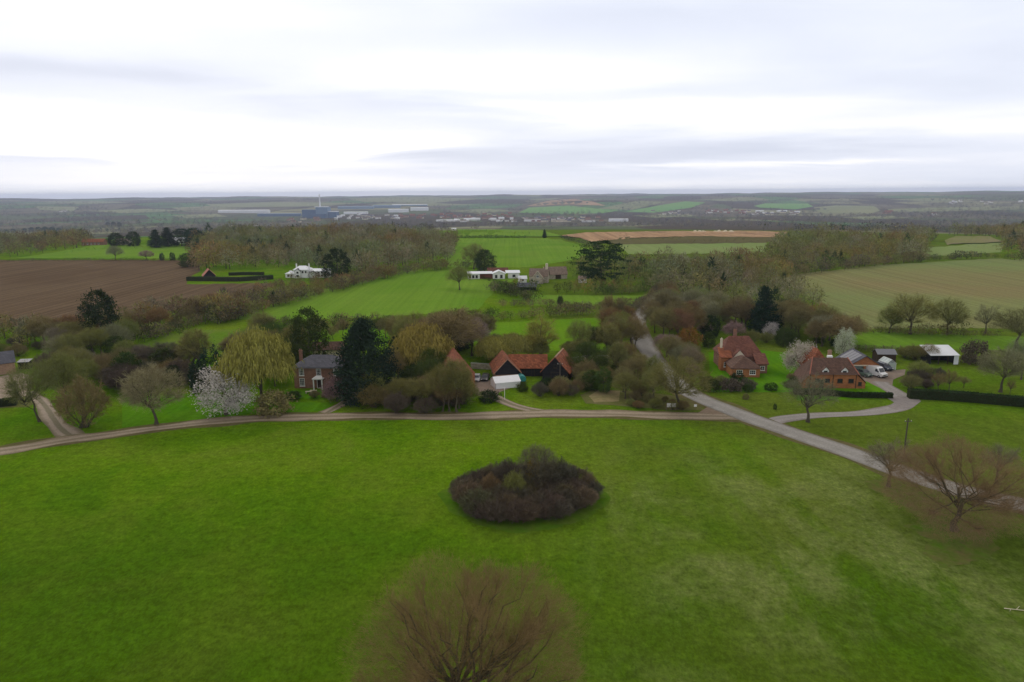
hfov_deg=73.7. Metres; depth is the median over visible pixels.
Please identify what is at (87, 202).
pasture
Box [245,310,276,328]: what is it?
bare tree
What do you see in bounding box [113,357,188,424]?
bare tree
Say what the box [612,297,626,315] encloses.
bare tree
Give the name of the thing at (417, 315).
bare tree
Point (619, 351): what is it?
bare tree
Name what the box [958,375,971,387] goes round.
bare tree
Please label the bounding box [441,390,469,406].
shrub
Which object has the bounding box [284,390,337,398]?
garden lawn
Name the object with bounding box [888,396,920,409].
gravel turning
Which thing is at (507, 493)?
shrub
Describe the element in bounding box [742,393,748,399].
bush
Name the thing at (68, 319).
bare tree
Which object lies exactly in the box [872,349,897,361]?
shed
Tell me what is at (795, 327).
bare tree
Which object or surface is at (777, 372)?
garden lawn
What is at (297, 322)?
evergreen tree
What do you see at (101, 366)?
shrub
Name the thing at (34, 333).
bare tree
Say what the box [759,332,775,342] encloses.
shrub
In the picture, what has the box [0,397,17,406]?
clipped hedge
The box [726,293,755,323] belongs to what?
bare tree
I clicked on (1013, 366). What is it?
bare tree
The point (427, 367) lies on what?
bare tree
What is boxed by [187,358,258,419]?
blossom tree
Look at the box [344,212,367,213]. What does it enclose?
warehouse
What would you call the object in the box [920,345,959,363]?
field shelter
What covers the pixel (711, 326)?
evergreen tree
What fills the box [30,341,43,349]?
shrub
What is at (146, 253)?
bare tree
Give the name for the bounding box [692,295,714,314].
bare tree
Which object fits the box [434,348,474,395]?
tiled house
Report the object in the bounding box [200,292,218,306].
bare tree
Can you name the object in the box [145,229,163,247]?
conifer tree
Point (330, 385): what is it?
blossom tree
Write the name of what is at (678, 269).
woodland
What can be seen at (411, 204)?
warehouse
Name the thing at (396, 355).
bare tree
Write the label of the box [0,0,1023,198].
sky
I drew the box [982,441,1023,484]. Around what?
bare tree
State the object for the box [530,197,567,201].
pasture
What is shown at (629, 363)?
bare tree
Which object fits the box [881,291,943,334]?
bare tree
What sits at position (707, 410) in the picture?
gravel apron
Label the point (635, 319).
bare tree
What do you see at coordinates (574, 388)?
shrub
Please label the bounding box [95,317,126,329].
bare tree
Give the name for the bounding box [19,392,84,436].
driveway
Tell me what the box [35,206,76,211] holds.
pasture
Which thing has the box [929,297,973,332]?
bare tree
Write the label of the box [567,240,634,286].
cedar tree
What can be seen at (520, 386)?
bush
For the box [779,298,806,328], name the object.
bare tree
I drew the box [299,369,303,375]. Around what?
window
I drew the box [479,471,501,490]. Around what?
shrub
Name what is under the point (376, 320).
bare tree
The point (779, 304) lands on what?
bare tree
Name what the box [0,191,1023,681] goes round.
ground
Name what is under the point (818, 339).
bush
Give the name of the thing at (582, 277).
distant house
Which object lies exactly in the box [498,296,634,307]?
hedgerow
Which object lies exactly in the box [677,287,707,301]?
bare tree
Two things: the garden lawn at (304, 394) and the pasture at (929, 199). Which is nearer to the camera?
the garden lawn at (304, 394)
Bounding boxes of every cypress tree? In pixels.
[198,345,211,384]
[208,337,220,387]
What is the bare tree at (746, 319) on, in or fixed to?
on the ground at (704, 551)
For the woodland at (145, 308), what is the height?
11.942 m
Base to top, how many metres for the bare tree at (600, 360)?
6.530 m
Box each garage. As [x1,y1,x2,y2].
[202,268,215,276]
[835,348,882,368]
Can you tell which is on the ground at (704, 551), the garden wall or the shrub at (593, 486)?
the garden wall
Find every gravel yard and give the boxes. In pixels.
[475,380,508,395]
[861,369,905,386]
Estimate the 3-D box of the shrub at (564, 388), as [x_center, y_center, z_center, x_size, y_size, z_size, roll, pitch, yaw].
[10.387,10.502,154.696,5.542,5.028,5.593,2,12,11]
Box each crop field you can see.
[620,243,766,253]
[782,258,1023,328]
[922,242,1002,256]
[945,236,1002,244]
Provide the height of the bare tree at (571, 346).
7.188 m
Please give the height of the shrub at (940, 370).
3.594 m
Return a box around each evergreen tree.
[75,287,121,344]
[79,341,96,352]
[99,335,126,357]
[106,232,125,245]
[110,350,141,373]
[123,231,142,245]
[147,347,176,374]
[162,364,181,386]
[168,228,191,245]
[176,253,195,266]
[180,227,204,246]
[186,359,209,393]
[283,325,312,363]
[288,306,334,363]
[319,247,352,276]
[387,336,399,347]
[397,364,421,381]
[401,363,415,378]
[452,334,468,350]
[473,249,499,270]
[580,369,601,390]
[592,366,612,392]
[698,315,720,336]
[701,332,716,347]
[773,328,795,346]
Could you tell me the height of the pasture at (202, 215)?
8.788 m
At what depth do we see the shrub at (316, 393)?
154.50 m
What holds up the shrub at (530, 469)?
on the rough grass at (519, 526)
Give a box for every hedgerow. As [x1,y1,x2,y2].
[5,257,188,261]
[123,303,254,341]
[208,258,494,322]
[272,301,632,327]
[452,234,525,237]
[480,276,507,284]
[487,280,542,299]
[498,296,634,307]
[558,234,605,248]
[590,281,649,293]
[625,281,662,312]
[775,250,929,274]
[850,343,897,351]
[862,325,1001,335]
[876,321,973,335]
[918,249,1023,259]
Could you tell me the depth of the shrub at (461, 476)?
105.79 m
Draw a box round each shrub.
[0,343,11,351]
[4,343,28,355]
[5,336,24,346]
[29,351,52,365]
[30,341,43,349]
[84,360,108,381]
[93,358,122,377]
[98,360,141,384]
[103,363,147,390]
[104,347,131,356]
[133,359,160,370]
[149,360,173,381]
[160,357,189,371]
[168,318,183,325]
[177,368,197,386]
[308,390,320,397]
[354,383,390,408]
[383,389,411,414]
[399,377,423,400]
[410,396,440,413]
[427,390,454,405]
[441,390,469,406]
[448,476,466,490]
[449,478,479,500]
[452,381,483,404]
[452,478,487,506]
[455,472,469,478]
[456,484,495,514]
[462,499,484,518]
[464,472,482,482]
[465,468,489,479]
[477,479,495,492]
[479,461,493,477]
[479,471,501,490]
[488,485,518,502]
[490,456,525,482]
[500,468,526,491]
[503,498,528,523]
[507,496,544,522]
[515,442,560,484]
[525,454,539,479]
[530,381,549,395]
[539,493,567,516]
[542,477,554,489]
[543,456,579,482]
[543,495,575,519]
[548,374,572,392]
[548,378,569,395]
[559,340,572,353]
[560,382,580,394]
[565,465,594,480]
[565,478,587,497]
[569,484,599,507]
[570,358,597,377]
[571,379,584,391]
[575,372,601,388]
[575,472,598,490]
[577,369,605,386]
[580,485,599,500]
[586,480,604,493]
[591,355,614,369]
[598,365,613,380]
[626,399,634,405]
[628,391,641,400]
[629,377,649,395]
[632,400,644,407]
[648,398,658,407]
[651,397,662,406]
[665,341,691,357]
[665,400,681,409]
[676,399,690,409]
[680,351,706,363]
[685,342,701,351]
[696,323,712,332]
[715,375,727,382]
[725,318,734,323]
[743,329,760,342]
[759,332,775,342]
[780,328,800,339]
[896,347,912,357]
[898,373,922,387]
[901,343,926,359]
[905,368,931,381]
[920,379,933,387]
[929,366,945,376]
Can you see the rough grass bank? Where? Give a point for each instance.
(685, 239)
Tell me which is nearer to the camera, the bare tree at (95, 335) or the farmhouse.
the bare tree at (95, 335)
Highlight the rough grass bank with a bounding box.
[598,234,773,243]
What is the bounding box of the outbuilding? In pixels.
[312,341,344,355]
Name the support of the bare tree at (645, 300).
on the ground at (704, 551)
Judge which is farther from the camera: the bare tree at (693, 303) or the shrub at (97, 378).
the bare tree at (693, 303)
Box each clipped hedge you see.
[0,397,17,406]
[186,275,273,281]
[228,271,263,275]
[793,388,893,398]
[907,388,1023,406]
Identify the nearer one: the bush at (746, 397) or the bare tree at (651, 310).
the bush at (746, 397)
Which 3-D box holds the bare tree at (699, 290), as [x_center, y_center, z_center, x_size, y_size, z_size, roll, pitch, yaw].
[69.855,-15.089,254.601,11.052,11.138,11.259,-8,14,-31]
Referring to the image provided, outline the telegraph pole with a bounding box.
[904,418,911,452]
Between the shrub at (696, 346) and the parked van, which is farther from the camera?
the shrub at (696, 346)
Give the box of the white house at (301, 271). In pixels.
[285,263,330,277]
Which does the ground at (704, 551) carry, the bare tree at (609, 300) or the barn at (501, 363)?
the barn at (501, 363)
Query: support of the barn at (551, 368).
on the ground at (704, 551)
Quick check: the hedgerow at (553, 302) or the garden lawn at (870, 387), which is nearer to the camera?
the garden lawn at (870, 387)
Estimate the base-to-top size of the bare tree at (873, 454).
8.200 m
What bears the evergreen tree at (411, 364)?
on the ground at (704, 551)
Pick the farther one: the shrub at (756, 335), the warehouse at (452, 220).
the warehouse at (452, 220)
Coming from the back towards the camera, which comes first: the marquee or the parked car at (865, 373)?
the parked car at (865, 373)
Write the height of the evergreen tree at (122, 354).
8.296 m
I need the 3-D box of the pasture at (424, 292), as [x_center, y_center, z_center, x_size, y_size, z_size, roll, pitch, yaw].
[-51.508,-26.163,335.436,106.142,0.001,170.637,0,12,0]
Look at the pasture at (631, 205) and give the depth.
5032.77 m
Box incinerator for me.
[302,194,338,217]
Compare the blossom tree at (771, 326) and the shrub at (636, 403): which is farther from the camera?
the blossom tree at (771, 326)
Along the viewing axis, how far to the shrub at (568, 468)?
103.66 m
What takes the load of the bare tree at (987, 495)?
on the ground at (704, 551)
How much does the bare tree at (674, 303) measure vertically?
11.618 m
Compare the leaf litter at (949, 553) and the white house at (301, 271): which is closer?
the leaf litter at (949, 553)
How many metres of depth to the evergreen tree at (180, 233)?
618.00 m
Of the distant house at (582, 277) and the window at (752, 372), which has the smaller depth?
the window at (752, 372)
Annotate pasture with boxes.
[19,244,191,258]
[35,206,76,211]
[50,201,129,203]
[96,209,185,212]
[138,329,240,356]
[171,214,226,217]
[207,202,354,207]
[234,269,514,319]
[319,329,391,347]
[349,197,480,202]
[370,203,470,205]
[436,238,588,267]
[451,209,508,212]
[458,229,560,236]
[474,318,604,350]
[519,206,616,213]
[529,295,645,305]
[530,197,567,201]
[598,201,662,209]
[626,201,704,212]
[633,214,694,217]
[697,198,770,200]
[755,203,812,208]
[816,205,879,213]
[845,216,907,219]
[846,332,1023,350]
[888,206,1023,211]
[890,198,976,201]
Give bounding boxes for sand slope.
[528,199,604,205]
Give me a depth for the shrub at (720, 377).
162.99 m
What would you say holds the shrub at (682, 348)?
on the ground at (704, 551)
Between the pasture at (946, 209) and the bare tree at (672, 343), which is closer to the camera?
the bare tree at (672, 343)
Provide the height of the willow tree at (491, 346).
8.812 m
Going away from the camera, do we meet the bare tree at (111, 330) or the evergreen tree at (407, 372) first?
the evergreen tree at (407, 372)
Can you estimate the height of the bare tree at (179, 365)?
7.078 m
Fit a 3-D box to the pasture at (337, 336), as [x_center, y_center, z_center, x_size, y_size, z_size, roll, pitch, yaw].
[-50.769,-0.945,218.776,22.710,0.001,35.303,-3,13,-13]
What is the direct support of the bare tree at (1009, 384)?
on the ground at (704, 551)
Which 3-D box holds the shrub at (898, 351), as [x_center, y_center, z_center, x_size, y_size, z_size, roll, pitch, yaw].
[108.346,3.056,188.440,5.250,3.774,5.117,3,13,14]
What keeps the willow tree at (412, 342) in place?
on the ground at (704, 551)
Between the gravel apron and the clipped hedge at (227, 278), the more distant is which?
the clipped hedge at (227, 278)
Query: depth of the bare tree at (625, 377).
151.11 m
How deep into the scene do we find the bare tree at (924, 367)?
163.63 m
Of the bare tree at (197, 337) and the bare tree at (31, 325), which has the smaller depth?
the bare tree at (197, 337)
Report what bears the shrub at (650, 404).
on the rough grass at (588, 399)
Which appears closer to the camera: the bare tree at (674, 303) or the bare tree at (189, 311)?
the bare tree at (674, 303)
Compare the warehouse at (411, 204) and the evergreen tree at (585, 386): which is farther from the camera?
the warehouse at (411, 204)
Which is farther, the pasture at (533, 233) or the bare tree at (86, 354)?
the pasture at (533, 233)
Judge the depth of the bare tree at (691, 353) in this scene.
174.22 m
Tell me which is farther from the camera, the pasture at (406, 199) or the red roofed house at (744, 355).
the pasture at (406, 199)
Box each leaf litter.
[864,476,975,515]
[903,520,1000,567]
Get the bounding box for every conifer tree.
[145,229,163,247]
[157,227,177,246]
[318,315,407,408]
[745,285,783,334]
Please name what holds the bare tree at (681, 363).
on the rough grass at (588, 399)
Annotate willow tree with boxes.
[207,324,304,403]
[388,320,455,364]
[473,334,512,360]
[500,331,534,353]
[522,344,534,353]
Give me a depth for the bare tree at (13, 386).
136.47 m
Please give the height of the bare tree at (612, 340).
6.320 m
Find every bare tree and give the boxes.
[0,358,62,421]
[12,321,33,343]
[22,313,57,342]
[31,326,45,343]
[32,348,92,410]
[36,319,64,335]
[39,334,80,354]
[40,327,67,343]
[48,371,112,427]
[49,315,79,328]
[50,321,88,336]
[50,332,85,353]
[51,344,82,364]
[61,314,84,322]
[65,346,93,367]
[73,350,99,372]
[74,357,101,377]
[76,325,110,354]
[91,352,113,365]
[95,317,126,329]
[97,322,135,346]
[106,244,124,259]
[112,338,136,351]
[113,318,140,345]
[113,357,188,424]
[122,310,146,324]
[130,345,156,360]
[139,251,153,256]
[144,341,184,361]
[145,306,172,323]
[165,358,190,383]
[170,344,197,361]
[171,328,218,372]
[180,308,195,323]
[181,296,207,319]
[196,298,215,318]
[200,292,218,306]
[215,331,246,352]
[230,325,261,335]
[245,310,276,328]
[245,323,263,329]
[253,318,275,327]
[255,323,273,332]
[267,320,286,331]
[279,335,305,365]
[286,340,310,358]
[310,319,330,331]
[327,326,338,339]
[335,318,349,334]
[335,544,597,681]
[352,317,375,335]
[358,372,385,394]
[372,317,384,336]
[375,316,392,337]
[377,349,408,377]
[383,313,415,336]
[385,377,409,394]
[388,317,418,339]
[398,322,423,340]
[400,377,433,406]
[403,310,424,323]
[411,346,447,373]
[412,316,443,332]
[412,357,443,378]
[413,375,439,399]
[422,305,487,348]
[422,363,456,411]
[425,308,450,319]
[434,380,463,411]
[437,357,473,411]
[438,307,469,345]
[444,374,477,408]
[445,265,471,289]
[455,316,492,355]
[461,243,485,268]
[467,312,498,338]
[522,315,560,353]
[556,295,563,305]
[565,317,592,340]
[565,337,589,361]
[565,352,585,376]
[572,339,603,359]
[586,326,604,352]
[587,351,608,367]
[593,319,624,353]
[594,306,611,319]
[597,307,622,324]
[599,320,623,345]
[600,294,613,311]
[601,344,630,362]
[602,312,625,325]
[604,333,620,347]
[605,341,628,376]
[609,318,635,341]
[610,340,639,357]
[611,370,642,398]
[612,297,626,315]
[612,366,635,391]
[618,354,649,378]
[621,318,650,348]
[623,305,636,316]
[625,314,643,343]
[628,351,648,378]
[639,299,664,316]
[641,304,665,332]
[641,366,667,394]
[643,293,659,307]
[644,350,720,408]
[644,354,664,391]
[648,306,682,335]
[650,291,680,308]
[651,334,681,356]
[654,334,686,362]
[657,279,679,292]
[660,306,695,335]
[663,298,694,331]
[668,346,691,358]
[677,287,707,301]
[677,346,703,363]
[679,300,704,316]
[679,302,707,333]
[687,287,709,298]
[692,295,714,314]
[696,300,727,324]
[710,304,730,329]
[717,296,752,324]
[721,320,746,335]
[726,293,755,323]
[737,302,754,328]
[770,298,793,323]
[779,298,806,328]
[779,369,841,422]
[783,303,815,336]
[783,313,807,331]
[803,319,829,347]
[806,313,844,346]
[809,303,841,333]
[810,301,829,333]
[810,307,840,339]
[813,311,844,340]
[816,314,864,349]
[837,314,870,344]
[862,435,927,486]
[876,305,904,332]
[877,428,1023,544]
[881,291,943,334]
[906,359,932,375]
[918,343,939,355]
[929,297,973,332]
[932,371,947,389]
[941,368,961,390]
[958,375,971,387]
[974,303,1001,330]
[974,345,1023,392]
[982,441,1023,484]
[985,307,1023,347]
[1003,335,1023,379]
[1006,378,1016,394]
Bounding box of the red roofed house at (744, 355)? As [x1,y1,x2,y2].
[712,328,768,376]
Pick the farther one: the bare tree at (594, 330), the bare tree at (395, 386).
the bare tree at (594, 330)
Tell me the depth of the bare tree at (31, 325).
210.19 m
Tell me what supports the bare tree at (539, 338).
on the ground at (704, 551)
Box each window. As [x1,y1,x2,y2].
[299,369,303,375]
[299,378,304,386]
[316,369,320,375]
[749,370,755,374]
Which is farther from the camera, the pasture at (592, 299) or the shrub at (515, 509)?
the pasture at (592, 299)
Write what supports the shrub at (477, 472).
on the rough grass at (519, 526)
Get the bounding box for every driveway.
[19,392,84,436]
[319,393,357,412]
[485,391,544,410]
[769,381,912,422]
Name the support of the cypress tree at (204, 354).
on the ground at (704, 551)
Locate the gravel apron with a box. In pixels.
[699,407,737,419]
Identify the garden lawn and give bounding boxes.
[122,393,267,426]
[268,402,334,412]
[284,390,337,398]
[708,350,795,391]
[796,381,885,400]
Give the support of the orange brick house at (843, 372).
on the garden lawn at (870, 387)
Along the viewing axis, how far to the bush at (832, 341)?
202.63 m
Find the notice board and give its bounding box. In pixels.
[666,403,675,409]
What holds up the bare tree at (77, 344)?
on the ground at (704, 551)
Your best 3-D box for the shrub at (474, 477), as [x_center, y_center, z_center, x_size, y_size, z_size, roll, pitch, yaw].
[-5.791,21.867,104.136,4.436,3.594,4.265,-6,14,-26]
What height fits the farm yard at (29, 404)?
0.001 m
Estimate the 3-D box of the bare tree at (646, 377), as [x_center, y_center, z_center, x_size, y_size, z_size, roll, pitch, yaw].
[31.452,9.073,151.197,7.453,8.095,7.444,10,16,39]
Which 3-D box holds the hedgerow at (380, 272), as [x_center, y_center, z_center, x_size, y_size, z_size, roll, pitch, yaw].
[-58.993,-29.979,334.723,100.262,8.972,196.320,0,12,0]
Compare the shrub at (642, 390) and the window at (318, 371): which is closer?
the shrub at (642, 390)
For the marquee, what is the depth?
161.53 m
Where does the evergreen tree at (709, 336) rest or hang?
on the ground at (704, 551)
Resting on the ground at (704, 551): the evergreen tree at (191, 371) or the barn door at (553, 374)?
the evergreen tree at (191, 371)
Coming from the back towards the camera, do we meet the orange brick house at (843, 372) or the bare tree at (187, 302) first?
the bare tree at (187, 302)
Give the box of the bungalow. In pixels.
[468,267,519,278]
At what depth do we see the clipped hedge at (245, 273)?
392.36 m
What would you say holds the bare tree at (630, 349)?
on the ground at (704, 551)
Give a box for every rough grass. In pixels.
[437,488,610,532]
[581,389,702,410]
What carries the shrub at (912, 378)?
on the ground at (704, 551)
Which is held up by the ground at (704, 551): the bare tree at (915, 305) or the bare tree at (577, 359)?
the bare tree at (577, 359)
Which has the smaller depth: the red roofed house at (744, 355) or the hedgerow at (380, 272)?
the red roofed house at (744, 355)
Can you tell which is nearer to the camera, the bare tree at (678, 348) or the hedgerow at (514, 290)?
the bare tree at (678, 348)
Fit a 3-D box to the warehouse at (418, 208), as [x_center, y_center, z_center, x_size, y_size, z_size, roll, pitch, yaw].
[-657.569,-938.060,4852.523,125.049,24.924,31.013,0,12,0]
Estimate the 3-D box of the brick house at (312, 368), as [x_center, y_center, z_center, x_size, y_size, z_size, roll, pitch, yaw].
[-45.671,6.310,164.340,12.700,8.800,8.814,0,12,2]
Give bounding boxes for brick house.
[292,349,348,389]
[792,346,866,388]
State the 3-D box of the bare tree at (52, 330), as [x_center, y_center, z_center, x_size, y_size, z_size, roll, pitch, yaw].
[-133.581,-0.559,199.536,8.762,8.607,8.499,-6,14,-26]
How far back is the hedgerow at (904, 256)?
409.18 m
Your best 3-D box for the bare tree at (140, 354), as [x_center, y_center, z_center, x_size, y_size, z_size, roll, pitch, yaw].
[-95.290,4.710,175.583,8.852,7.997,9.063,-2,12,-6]
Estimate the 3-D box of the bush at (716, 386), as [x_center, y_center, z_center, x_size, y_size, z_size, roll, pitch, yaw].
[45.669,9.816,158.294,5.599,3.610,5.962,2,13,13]
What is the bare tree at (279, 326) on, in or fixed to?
on the ground at (704, 551)
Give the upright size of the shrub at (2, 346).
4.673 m
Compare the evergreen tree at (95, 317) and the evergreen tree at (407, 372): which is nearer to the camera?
the evergreen tree at (407, 372)
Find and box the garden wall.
[471,362,490,369]
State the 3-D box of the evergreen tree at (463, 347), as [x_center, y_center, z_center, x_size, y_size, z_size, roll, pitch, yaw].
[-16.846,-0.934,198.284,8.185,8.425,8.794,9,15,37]
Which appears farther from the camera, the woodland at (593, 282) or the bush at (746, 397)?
the woodland at (593, 282)
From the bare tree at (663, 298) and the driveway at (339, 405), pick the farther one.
the bare tree at (663, 298)
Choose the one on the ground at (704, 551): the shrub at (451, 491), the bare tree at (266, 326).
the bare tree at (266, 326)
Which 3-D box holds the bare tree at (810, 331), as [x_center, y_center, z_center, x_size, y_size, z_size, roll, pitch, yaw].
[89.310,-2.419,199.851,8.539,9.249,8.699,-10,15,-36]
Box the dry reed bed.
[589,390,619,401]
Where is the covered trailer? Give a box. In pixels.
[517,373,525,381]
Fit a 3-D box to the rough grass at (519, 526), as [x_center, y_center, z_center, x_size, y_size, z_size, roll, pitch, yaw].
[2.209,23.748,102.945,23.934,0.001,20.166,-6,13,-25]
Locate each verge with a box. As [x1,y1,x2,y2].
[0,410,738,448]
[629,340,1023,514]
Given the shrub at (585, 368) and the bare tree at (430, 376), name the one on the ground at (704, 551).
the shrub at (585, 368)
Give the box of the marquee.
[490,375,520,388]
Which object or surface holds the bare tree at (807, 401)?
on the ground at (704, 551)
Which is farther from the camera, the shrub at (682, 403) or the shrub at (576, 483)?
the shrub at (682, 403)
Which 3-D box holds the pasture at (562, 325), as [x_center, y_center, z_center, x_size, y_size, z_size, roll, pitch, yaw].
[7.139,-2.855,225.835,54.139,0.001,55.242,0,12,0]
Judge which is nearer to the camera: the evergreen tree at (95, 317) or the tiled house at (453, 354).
the tiled house at (453, 354)
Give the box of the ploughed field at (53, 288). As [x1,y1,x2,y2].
[0,259,279,327]
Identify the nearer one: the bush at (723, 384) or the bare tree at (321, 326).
the bush at (723, 384)
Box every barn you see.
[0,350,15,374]
[489,350,521,376]
[508,354,547,375]
[540,348,574,380]
[543,266,567,278]
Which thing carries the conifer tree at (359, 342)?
on the ground at (704, 551)
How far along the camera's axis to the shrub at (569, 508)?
95.52 m
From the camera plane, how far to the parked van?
168.54 m
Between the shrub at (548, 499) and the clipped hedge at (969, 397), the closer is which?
the shrub at (548, 499)
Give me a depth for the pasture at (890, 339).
210.21 m
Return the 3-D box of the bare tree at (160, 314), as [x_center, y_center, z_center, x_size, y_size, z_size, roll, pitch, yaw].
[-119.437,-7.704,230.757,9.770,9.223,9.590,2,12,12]
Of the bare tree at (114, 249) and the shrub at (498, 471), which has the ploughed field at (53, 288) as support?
the bare tree at (114, 249)
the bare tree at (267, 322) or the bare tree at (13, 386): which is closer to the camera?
the bare tree at (13, 386)
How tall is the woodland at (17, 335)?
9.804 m
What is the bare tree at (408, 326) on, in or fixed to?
on the ground at (704, 551)
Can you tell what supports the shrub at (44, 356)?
on the ground at (704, 551)
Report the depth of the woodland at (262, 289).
303.19 m
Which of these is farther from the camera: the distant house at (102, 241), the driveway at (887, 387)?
the distant house at (102, 241)
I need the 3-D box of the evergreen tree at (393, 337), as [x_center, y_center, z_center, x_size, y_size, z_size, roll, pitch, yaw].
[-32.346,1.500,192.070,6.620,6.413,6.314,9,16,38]
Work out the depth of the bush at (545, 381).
158.15 m
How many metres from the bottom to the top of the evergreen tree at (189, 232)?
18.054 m
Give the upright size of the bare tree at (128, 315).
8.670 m
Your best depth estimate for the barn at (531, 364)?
171.71 m
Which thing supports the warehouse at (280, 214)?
on the ground at (704, 551)
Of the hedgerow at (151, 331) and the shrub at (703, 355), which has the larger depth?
the hedgerow at (151, 331)
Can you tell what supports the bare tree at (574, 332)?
on the ground at (704, 551)
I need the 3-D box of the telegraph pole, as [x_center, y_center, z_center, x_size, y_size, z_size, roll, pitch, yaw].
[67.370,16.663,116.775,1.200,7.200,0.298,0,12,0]
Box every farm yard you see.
[0,373,31,398]
[0,392,39,407]
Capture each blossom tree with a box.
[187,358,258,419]
[319,374,347,401]
[762,322,779,335]
[780,338,817,371]
[834,328,856,354]
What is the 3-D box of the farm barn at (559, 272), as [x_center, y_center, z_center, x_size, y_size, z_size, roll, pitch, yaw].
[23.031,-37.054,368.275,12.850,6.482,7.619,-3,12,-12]
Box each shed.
[16,358,32,368]
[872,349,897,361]
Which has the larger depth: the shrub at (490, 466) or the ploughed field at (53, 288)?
the ploughed field at (53, 288)
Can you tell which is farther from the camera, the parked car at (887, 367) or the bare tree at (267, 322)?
the bare tree at (267, 322)
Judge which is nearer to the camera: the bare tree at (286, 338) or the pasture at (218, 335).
the bare tree at (286, 338)
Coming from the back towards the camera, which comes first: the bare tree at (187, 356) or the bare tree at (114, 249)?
the bare tree at (114, 249)
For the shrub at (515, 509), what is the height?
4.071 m
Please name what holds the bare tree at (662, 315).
on the ground at (704, 551)
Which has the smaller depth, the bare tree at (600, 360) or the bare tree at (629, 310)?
the bare tree at (600, 360)
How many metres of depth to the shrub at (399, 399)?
142.29 m
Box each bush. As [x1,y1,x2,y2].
[250,385,297,418]
[286,390,301,399]
[476,389,503,403]
[514,381,527,391]
[530,341,550,353]
[538,377,556,392]
[676,326,704,347]
[700,377,720,392]
[719,377,744,391]
[728,371,745,381]
[740,377,757,389]
[742,384,753,392]
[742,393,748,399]
[762,382,777,390]
[782,381,794,387]
[813,337,824,343]
[828,339,843,346]
[959,338,992,366]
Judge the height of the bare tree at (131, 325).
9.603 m
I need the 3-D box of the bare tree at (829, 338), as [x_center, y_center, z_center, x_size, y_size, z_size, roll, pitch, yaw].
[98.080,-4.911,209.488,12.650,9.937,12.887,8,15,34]
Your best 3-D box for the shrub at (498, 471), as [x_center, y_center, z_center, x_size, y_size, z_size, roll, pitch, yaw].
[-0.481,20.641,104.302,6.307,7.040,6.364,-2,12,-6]
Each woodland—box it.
[0,195,1023,234]
[0,228,96,255]
[0,291,237,340]
[0,312,41,347]
[174,262,391,322]
[184,219,460,274]
[511,275,635,293]
[566,252,627,285]
[617,245,828,312]
[755,220,938,271]
[944,220,1023,252]
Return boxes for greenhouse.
[879,356,895,369]
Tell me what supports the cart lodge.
on the ground at (704, 551)
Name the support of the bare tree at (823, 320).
on the ground at (704, 551)
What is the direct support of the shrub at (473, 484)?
on the rough grass at (519, 526)
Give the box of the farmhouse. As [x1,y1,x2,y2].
[529,263,549,283]
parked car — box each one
[475,373,480,381]
[480,373,489,380]
[855,367,872,377]
[877,361,893,370]
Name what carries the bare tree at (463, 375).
on the verge at (232, 424)
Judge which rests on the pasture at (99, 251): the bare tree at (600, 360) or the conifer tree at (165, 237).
the conifer tree at (165, 237)
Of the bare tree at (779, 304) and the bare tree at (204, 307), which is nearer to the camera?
the bare tree at (779, 304)
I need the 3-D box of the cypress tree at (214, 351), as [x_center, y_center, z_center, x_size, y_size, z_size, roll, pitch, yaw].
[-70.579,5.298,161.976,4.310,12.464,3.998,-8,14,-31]
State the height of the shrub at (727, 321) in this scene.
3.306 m
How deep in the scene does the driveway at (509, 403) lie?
148.05 m
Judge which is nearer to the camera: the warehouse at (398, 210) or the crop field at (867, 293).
the crop field at (867, 293)
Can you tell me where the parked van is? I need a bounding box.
[866,365,887,377]
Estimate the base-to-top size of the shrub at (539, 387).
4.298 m
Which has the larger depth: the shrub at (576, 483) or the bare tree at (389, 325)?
the bare tree at (389, 325)
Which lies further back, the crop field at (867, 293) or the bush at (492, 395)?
the crop field at (867, 293)
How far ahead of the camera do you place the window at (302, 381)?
162.20 m
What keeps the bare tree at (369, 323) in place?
on the pasture at (337, 336)
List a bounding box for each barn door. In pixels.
[524,369,531,375]
[535,369,541,375]
[551,372,558,380]
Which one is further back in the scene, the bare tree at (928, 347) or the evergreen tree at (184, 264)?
the evergreen tree at (184, 264)
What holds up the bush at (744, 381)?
on the garden lawn at (777, 372)
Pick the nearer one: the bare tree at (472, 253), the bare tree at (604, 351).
the bare tree at (604, 351)
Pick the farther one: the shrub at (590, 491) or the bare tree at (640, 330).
the bare tree at (640, 330)
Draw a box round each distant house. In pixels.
[81,238,107,245]
[517,276,526,282]
[578,276,586,282]
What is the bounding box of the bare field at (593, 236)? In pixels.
[561,231,786,241]
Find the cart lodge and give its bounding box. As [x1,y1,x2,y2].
[517,283,536,290]
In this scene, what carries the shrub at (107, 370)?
on the ground at (704, 551)
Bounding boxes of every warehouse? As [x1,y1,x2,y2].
[218,210,269,212]
[257,213,301,215]
[338,206,373,208]
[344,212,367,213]
[373,205,400,207]
[388,209,408,212]
[392,204,427,205]
[410,207,428,210]
[436,219,468,221]
[524,219,540,221]
[609,218,627,221]
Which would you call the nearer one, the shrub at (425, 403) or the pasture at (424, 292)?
the shrub at (425, 403)
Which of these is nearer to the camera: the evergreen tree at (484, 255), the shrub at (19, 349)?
the shrub at (19, 349)
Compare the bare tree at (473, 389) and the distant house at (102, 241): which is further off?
the distant house at (102, 241)

